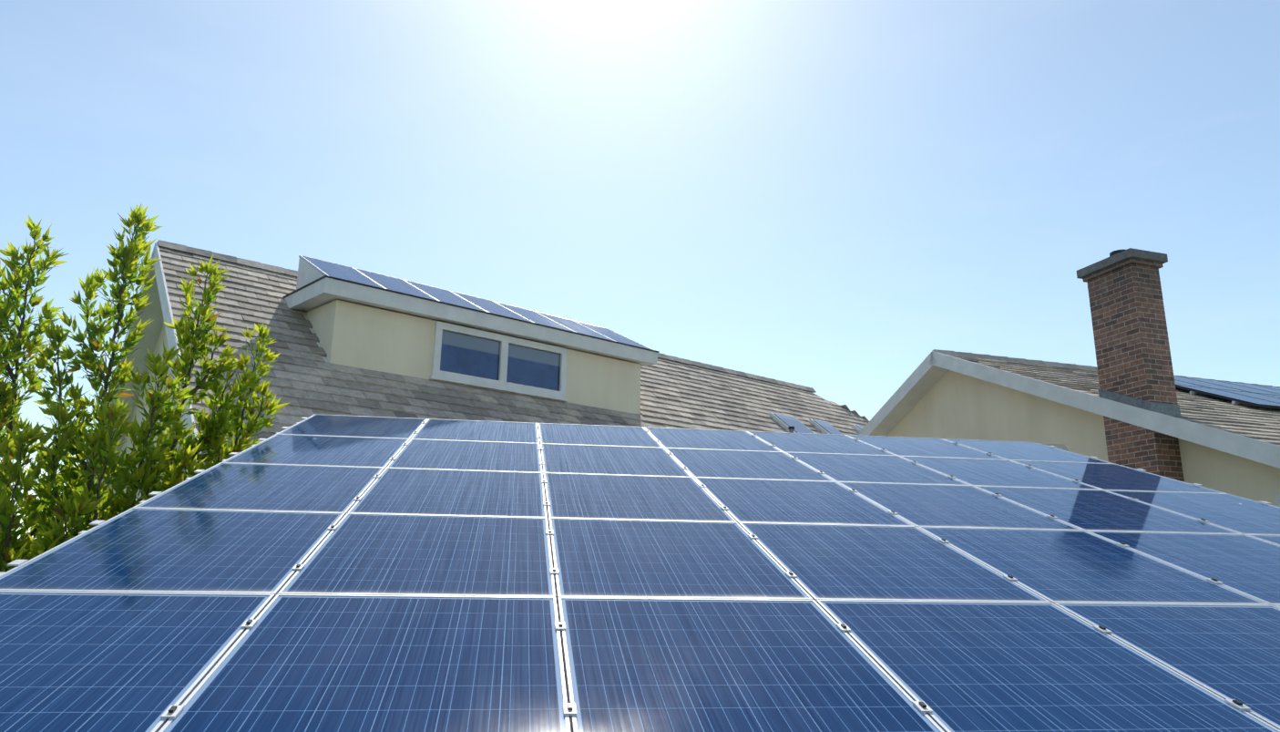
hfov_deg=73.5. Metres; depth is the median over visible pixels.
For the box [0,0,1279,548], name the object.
sky
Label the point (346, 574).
solar array
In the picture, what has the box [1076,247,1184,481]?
house chimney
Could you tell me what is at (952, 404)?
house walls
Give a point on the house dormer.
(359, 318)
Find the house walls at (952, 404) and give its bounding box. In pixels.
[886,369,1279,506]
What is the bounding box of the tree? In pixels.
[0,203,289,572]
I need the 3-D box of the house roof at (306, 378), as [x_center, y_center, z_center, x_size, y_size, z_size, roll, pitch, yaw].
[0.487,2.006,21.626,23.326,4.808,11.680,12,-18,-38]
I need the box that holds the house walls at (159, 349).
[105,322,187,508]
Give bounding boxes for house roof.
[78,239,869,521]
[857,348,1279,468]
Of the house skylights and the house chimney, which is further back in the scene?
the house skylights
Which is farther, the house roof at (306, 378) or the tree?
the house roof at (306, 378)
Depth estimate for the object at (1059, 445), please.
8.90 m
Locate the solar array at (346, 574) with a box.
[0,413,1279,731]
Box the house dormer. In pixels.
[283,255,659,414]
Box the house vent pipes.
[788,426,794,432]
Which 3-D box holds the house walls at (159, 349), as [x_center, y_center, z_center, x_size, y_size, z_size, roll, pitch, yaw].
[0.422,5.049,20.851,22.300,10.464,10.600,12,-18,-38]
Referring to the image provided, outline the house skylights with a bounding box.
[768,411,863,434]
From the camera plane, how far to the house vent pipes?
19.88 m
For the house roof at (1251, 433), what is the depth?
13.74 m

